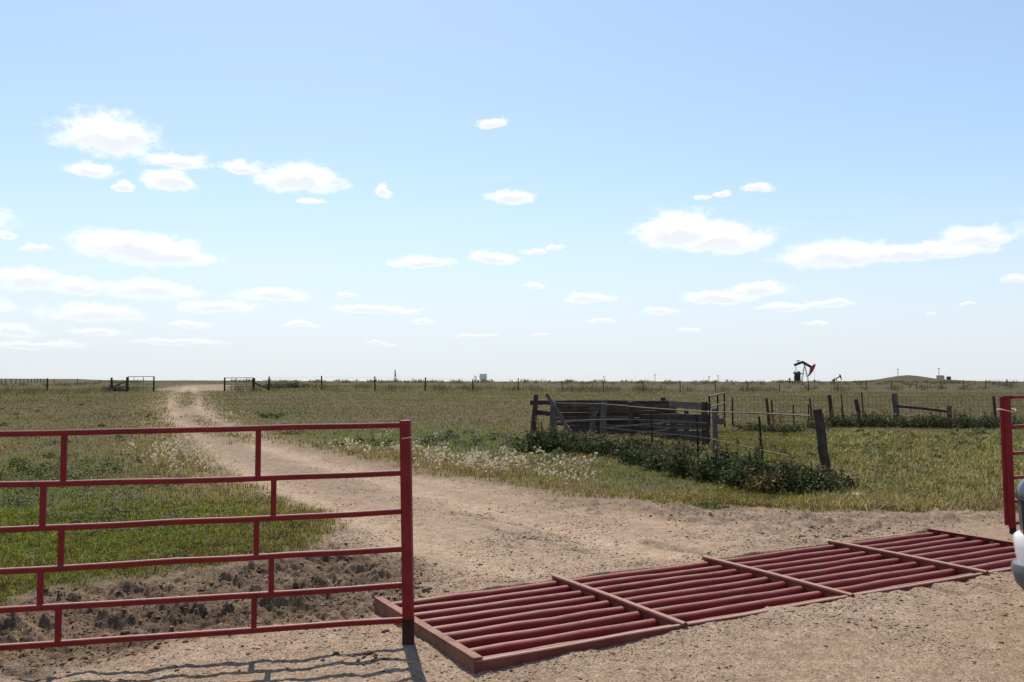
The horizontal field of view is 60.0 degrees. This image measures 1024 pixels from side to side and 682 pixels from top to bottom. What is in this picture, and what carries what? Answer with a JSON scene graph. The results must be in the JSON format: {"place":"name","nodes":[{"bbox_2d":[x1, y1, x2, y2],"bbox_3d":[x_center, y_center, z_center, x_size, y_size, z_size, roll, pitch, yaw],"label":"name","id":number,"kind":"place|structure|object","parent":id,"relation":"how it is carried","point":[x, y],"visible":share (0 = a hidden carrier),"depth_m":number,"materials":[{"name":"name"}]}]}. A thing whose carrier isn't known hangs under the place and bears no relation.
{"place":"outdoors","nodes":[
{"label":"outdoors","id":0,"kind":"place"},
{"bbox_2d":[119,404,600,493],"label":"foxtail grass","id":1,"kind":"structure","parent":0,"point":[468,457],"depth_m":16.84,"materials":[{"name":"beige plant"}]},
{"bbox_2d":[0,384,1023,681],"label":"dirt road","id":2,"kind":"structure","parent":0,"point":[844,654],"depth_m":6.68,"materials":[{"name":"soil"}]},
{"bbox_2d":[0,420,413,650],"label":"pipe gate","id":3,"kind":"structure","parent":2,"relation":"on","point":[405,548],"depth_m":5.45,"materials":[{"name":"red metal"}]},
{"bbox_2d":[0,482,1005,681],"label":"soil clods","id":4,"kind":"object","parent":2,"relation":"on","point":[366,653],"visible":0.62,"depth_m":6.57,"materials":[{"name":"soil"}]},
{"bbox_2d":[374,528,1016,673],"bbox_3d":[2.130,2.026,7.285,6.252,0.274,1.671,1,-3,-29],"label":"cattle guard","id":5,"kind":"object","parent":2,"relation":"on","point":[476,632],"visible":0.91,"depth_m":6.73,"materials":[{"name":"red metal"}]},
{"bbox_2d":[687,487,746,510],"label":"weed bush","id":6,"kind":"object","parent":2,"relation":"on","point":[712,504],"visible":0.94,"depth_m":11.53,"materials":[{"name":"green plant"}]},
{"bbox_2d":[996,395,1023,533],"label":"pipe gate","id":7,"kind":"structure","parent":2,"relation":"on","point":[1008,476],"depth_m":9.24,"materials":[{"name":"red metal"}]},
{"bbox_2d":[1011,479,1023,589],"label":"parked truck","id":8,"kind":"object","parent":2,"relation":"on","point":[1017,566],"visible":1,"depth_m":5.83,"materials":[{"name":"white paint"}]},
{"bbox_2d":[0,375,1023,663],"bbox_3d":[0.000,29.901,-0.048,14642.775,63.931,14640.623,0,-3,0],"label":"ground","id":9,"kind":"structure","parent":0,"point":[20,597],"depth_m":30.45,"materials":[{"name":"green plant"}]},
{"bbox_2d":[1,378,77,390],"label":"wire fence","id":10,"kind":"object","parent":9,"relation":"on","point":[34,382],"visible":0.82,"depth_m":234.35,"materials":[{"name":"brown wood"}]},
{"bbox_2d":[100,385,129,391],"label":"weed bush","id":11,"kind":"object","parent":9,"relation":"on","point":[119,388],"visible":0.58,"depth_m":81.50,"materials":[{"name":"green plant"}]},
{"bbox_2d":[110,376,154,391],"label":"gate","id":12,"kind":"structure","parent":9,"relation":"on","point":[126,382],"depth_m":79.79,"materials":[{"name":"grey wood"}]},
{"bbox_2d":[224,377,269,390],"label":"gate","id":13,"kind":"structure","parent":9,"relation":"on","point":[253,383],"depth_m":79.76,"materials":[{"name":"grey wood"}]},
{"bbox_2d":[263,383,287,387],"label":"weed bush","id":14,"kind":"object","parent":9,"relation":"on","point":[266,384],"visible":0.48,"depth_m":89.64,"materials":[{"name":"green plant"}]},
{"bbox_2d":[273,422,304,434],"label":"weed bush","id":15,"kind":"object","parent":9,"relation":"on","point":[292,432],"visible":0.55,"depth_m":25.75,"materials":[{"name":"green plant"}]},
{"bbox_2d":[285,381,309,387],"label":"weed bush","id":16,"kind":"object","parent":9,"relation":"on","point":[294,385],"visible":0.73,"depth_m":91.53,"materials":[{"name":"green plant"}]},
{"bbox_2d":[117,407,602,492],"bbox_3d":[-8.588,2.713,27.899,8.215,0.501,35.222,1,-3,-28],"label":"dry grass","id":17,"kind":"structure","parent":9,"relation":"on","point":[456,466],"depth_m":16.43,"materials":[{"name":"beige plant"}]},
{"bbox_2d":[479,373,486,380],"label":"storage tank","id":18,"kind":"object","parent":9,"relation":"on","point":[483,376],"visible":0.8,"depth_m":448.19,"materials":[{"name":"metal"}]},
{"bbox_2d":[0,378,1022,397],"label":"tall weeds","id":19,"kind":"object","parent":9,"relation":"on","point":[28,390],"visible":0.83,"depth_m":112.88,"materials":[{"name":"green plant"}]},
{"bbox_2d":[0,403,1023,557],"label":"weeds","id":20,"kind":"object","parent":9,"relation":"on","point":[426,439],"visible":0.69,"depth_m":16.88,"materials":[{"name":"green plant"}]},
{"bbox_2d":[505,432,556,452],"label":"weed bush","id":21,"kind":"object","parent":9,"relation":"on","point":[532,449],"visible":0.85,"depth_m":20.25,"materials":[{"name":"green plant"}]},
{"bbox_2d":[520,417,577,451],"bbox_3d":[0.693,2.171,20.715,1.158,0.855,1.730,-3,-4,45],"label":"weed bush","id":22,"kind":"object","parent":9,"relation":"on","point":[542,435],"visible":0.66,"depth_m":20.60,"materials":[{"name":"green plant"}]},
{"bbox_2d":[535,423,574,438],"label":"weed bush","id":23,"kind":"object","parent":9,"relation":"on","point":[564,428],"visible":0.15,"depth_m":23.39,"materials":[{"name":"green plant"}]},
{"bbox_2d":[537,430,583,451],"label":"weed bush","id":24,"kind":"object","parent":9,"relation":"on","point":[557,441],"visible":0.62,"depth_m":20.49,"materials":[{"name":"green plant"}]},
{"bbox_2d":[558,432,599,452],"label":"weed bush","id":25,"kind":"object","parent":9,"relation":"on","point":[574,442],"visible":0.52,"depth_m":20.30,"materials":[{"name":"green plant"}]},
{"bbox_2d":[564,430,617,441],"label":"weed bush","id":26,"kind":"object","parent":9,"relation":"on","point":[589,435],"visible":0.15,"depth_m":22.85,"materials":[{"name":"green plant"}]},
{"bbox_2d":[570,430,621,454],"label":"weed bush","id":27,"kind":"object","parent":9,"relation":"on","point":[596,442],"visible":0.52,"depth_m":19.82,"materials":[{"name":"green plant"}]},
{"bbox_2d":[585,433,640,458],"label":"weed bush","id":28,"kind":"object","parent":9,"relation":"on","point":[613,446],"visible":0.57,"depth_m":19.16,"materials":[{"name":"green plant"}]},
{"bbox_2d":[530,395,724,444],"bbox_3d":[3.132,2.303,25.312,5.184,1.490,5.009,0,-3,0],"label":"wooden pen","id":29,"kind":"object","parent":9,"relation":"on","point":[623,412],"visible":0.73,"depth_m":27.22,"materials":[{"name":"grey wood"}]},
{"bbox_2d":[606,434,658,464],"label":"weed bush","id":30,"kind":"object","parent":9,"relation":"on","point":[626,454],"visible":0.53,"depth_m":17.60,"materials":[{"name":"green plant"}]},
{"bbox_2d":[616,435,667,448],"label":"weed bush","id":31,"kind":"object","parent":9,"relation":"on","point":[636,441],"visible":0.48,"depth_m":21.48,"materials":[{"name":"green plant"}]},
{"bbox_2d":[268,376,1022,391],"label":"wire fence","id":32,"kind":"object","parent":9,"relation":"on","point":[642,382],"visible":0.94,"depth_m":99.59,"materials":[{"name":"brown wood"}]},
{"bbox_2d":[629,442,684,471],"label":"weed bush","id":33,"kind":"object","parent":9,"relation":"on","point":[643,452],"visible":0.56,"depth_m":16.47,"materials":[{"name":"green plant"}]},
{"bbox_2d":[642,449,709,471],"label":"weed bush","id":34,"kind":"object","parent":9,"relation":"on","point":[662,460],"visible":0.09,"depth_m":16.25,"materials":[{"name":"green plant"}]},
{"bbox_2d":[651,438,711,454],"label":"weed bush","id":35,"kind":"object","parent":9,"relation":"on","point":[694,449],"visible":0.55,"depth_m":19.98,"materials":[{"name":"green plant"}]},
{"bbox_2d":[651,445,712,477],"bbox_3d":[3.013,2.085,15.518,1.298,0.559,1.232,0,-3,0],"label":"weed bush","id":36,"kind":"object","parent":9,"relation":"on","point":[672,462],"visible":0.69,"depth_m":15.32,"materials":[{"name":"green plant"}]},
{"bbox_2d":[545,393,830,472],"bbox_3d":[3.532,1.976,19.762,1.239,1.496,11.165,1,-3,-22],"label":"pole fence","id":37,"kind":"object","parent":9,"relation":"on","point":[823,454],"visible":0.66,"depth_m":18.62,"materials":[{"name":"grey wood"}]},
{"bbox_2d":[668,446,722,481],"bbox_3d":[3.244,2.058,14.838,1.101,0.598,1.130,-1,-3,22],"label":"weed bush","id":38,"kind":"object","parent":9,"relation":"on","point":[699,474],"visible":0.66,"depth_m":14.68,"materials":[{"name":"green plant"}]},
{"bbox_2d":[708,392,726,426],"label":"pipe gate","id":39,"kind":"structure","parent":9,"relation":"on","point":[717,404],"depth_m":29.71,"materials":[{"name":"metal"}]},
{"bbox_2d":[695,437,755,486],"bbox_3d":[3.604,1.929,14.359,1.199,0.776,1.293,2,-3,-33],"label":"weed bush","id":40,"kind":"object","parent":9,"relation":"on","point":[725,453],"visible":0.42,"depth_m":14.34,"materials":[{"name":"green plant"}]},
{"bbox_2d":[707,436,781,489],"bbox_3d":[3.732,1.891,13.704,1.335,0.840,1.241,0,-3,0],"label":"weed bush","id":41,"kind":"object","parent":9,"relation":"on","point":[730,474],"visible":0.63,"depth_m":13.63,"materials":[{"name":"green plant"}]},
{"bbox_2d":[732,420,767,431],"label":"weed bush","id":42,"kind":"object","parent":9,"relation":"on","point":[748,427],"visible":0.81,"depth_m":29.52,"materials":[{"name":"green plant"}]},
{"bbox_2d":[728,468,795,495],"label":"weed bush","id":43,"kind":"object","parent":9,"relation":"on","point":[769,478],"visible":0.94,"depth_m":12.83,"materials":[{"name":"green plant"}]},
{"bbox_2d":[733,454,808,493],"bbox_3d":[3.951,1.972,13.239,1.242,0.626,1.353,0,-3,0],"label":"weed bush","id":44,"kind":"object","parent":9,"relation":"on","point":[781,467],"visible":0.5,"depth_m":13.16,"materials":[{"name":"green plant"}]},
{"bbox_2d":[755,421,794,432],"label":"weed bush","id":45,"kind":"object","parent":9,"relation":"on","point":[769,428],"visible":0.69,"depth_m":28.76,"materials":[{"name":"green plant"}]},
{"bbox_2d":[767,404,789,427],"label":"weed bush","id":46,"kind":"object","parent":9,"relation":"on","point":[780,417],"visible":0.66,"depth_m":30.93,"materials":[{"name":"green plant"}]},
{"bbox_2d":[773,422,814,432],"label":"weed bush","id":47,"kind":"object","parent":9,"relation":"on","point":[787,429],"visible":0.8,"depth_m":28.40,"materials":[{"name":"green plant"}]},
{"bbox_2d":[765,452,837,494],"bbox_3d":[4.245,1.959,13.226,1.161,0.636,1.191,0,-3,0],"label":"weed bush","id":48,"kind":"object","parent":9,"relation":"on","point":[792,467],"visible":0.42,"depth_m":13.12,"materials":[{"name":"green plant"}]},
{"bbox_2d":[793,360,815,381],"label":"pump jack","id":49,"kind":"object","parent":9,"relation":"on","point":[797,375],"visible":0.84,"depth_m":271.70,"materials":[{"name":"black paint"}]},
{"bbox_2d":[797,420,831,429],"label":"weed bush","id":50,"kind":"object","parent":9,"relation":"on","point":[812,425],"visible":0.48,"depth_m":30.30,"materials":[{"name":"green plant"}]},
{"bbox_2d":[783,462,849,495],"bbox_3d":[4.388,2.006,12.890,1.129,0.509,1.040,0,-3,0],"label":"weed bush","id":51,"kind":"object","parent":9,"relation":"on","point":[822,482],"visible":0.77,"depth_m":12.80,"materials":[{"name":"green plant"}]},
{"bbox_2d":[800,410,840,426],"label":"weed bush","id":52,"kind":"object","parent":9,"relation":"on","point":[825,418],"visible":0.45,"depth_m":32.13,"materials":[{"name":"green plant"}]},
{"bbox_2d":[826,408,865,427],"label":"weed bush","id":53,"kind":"object","parent":9,"relation":"on","point":[841,423],"visible":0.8,"depth_m":32.08,"materials":[{"name":"green plant"}]},
{"bbox_2d":[823,465,873,491],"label":"weed bush","id":54,"kind":"object","parent":9,"relation":"on","point":[850,481],"visible":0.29,"depth_m":13.21,"materials":[{"name":"green plant"}]},
{"bbox_2d":[843,410,890,427],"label":"weed bush","id":55,"kind":"object","parent":9,"relation":"on","point":[870,420],"visible":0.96,"depth_m":31.85,"materials":[{"name":"green plant"}]},
{"bbox_2d":[730,392,1023,424],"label":"wire fence","id":56,"kind":"object","parent":9,"relation":"on","point":[895,405],"visible":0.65,"depth_m":32.91,"materials":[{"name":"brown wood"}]},
{"bbox_2d":[872,409,908,426],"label":"weed bush","id":57,"kind":"object","parent":9,"relation":"on","point":[890,423],"visible":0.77,"depth_m":31.86,"materials":[{"name":"green plant"}]},
{"bbox_2d":[894,414,933,427],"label":"weed bush","id":58,"kind":"object","parent":9,"relation":"on","point":[911,420],"visible":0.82,"depth_m":31.40,"materials":[{"name":"green plant"}]},
{"bbox_2d":[907,411,955,428],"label":"weed bush","id":59,"kind":"object","parent":9,"relation":"on","point":[925,422],"visible":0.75,"depth_m":31.12,"materials":[{"name":"green plant"}]},
{"bbox_2d":[936,375,944,378],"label":"storage tank","id":60,"kind":"object","parent":9,"relation":"on","point":[939,376],"visible":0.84,"depth_m":310.69,"materials":[{"name":"metal"}]},
{"bbox_2d":[924,403,975,428],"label":"weed bush","id":61,"kind":"object","parent":9,"relation":"on","point":[957,420],"visible":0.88,"depth_m":31.05,"materials":[{"name":"green plant"}]},
{"bbox_2d":[949,407,999,428],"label":"weed bush","id":62,"kind":"object","parent":9,"relation":"on","point":[981,420],"visible":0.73,"depth_m":31.00,"materials":[{"name":"green plant"}]},
{"bbox_2d":[967,410,999,428],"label":"weed bush","id":63,"kind":"object","parent":9,"relation":"on","point":[988,425],"visible":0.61,"depth_m":31.16,"materials":[{"name":"green plant"}]},
{"bbox_2d":[996,408,1023,428],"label":"weed bush","id":64,"kind":"object","parent":9,"relation":"on","point":[1015,419],"visible":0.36,"depth_m":31.10,"materials":[{"name":"green plant"}]},
{"bbox_2d":[0,0,1023,381],"label":"sky","id":65,"kind":"structure","parent":0,"point":[301,190],"materials":[{"name":"blue"}]}
]}

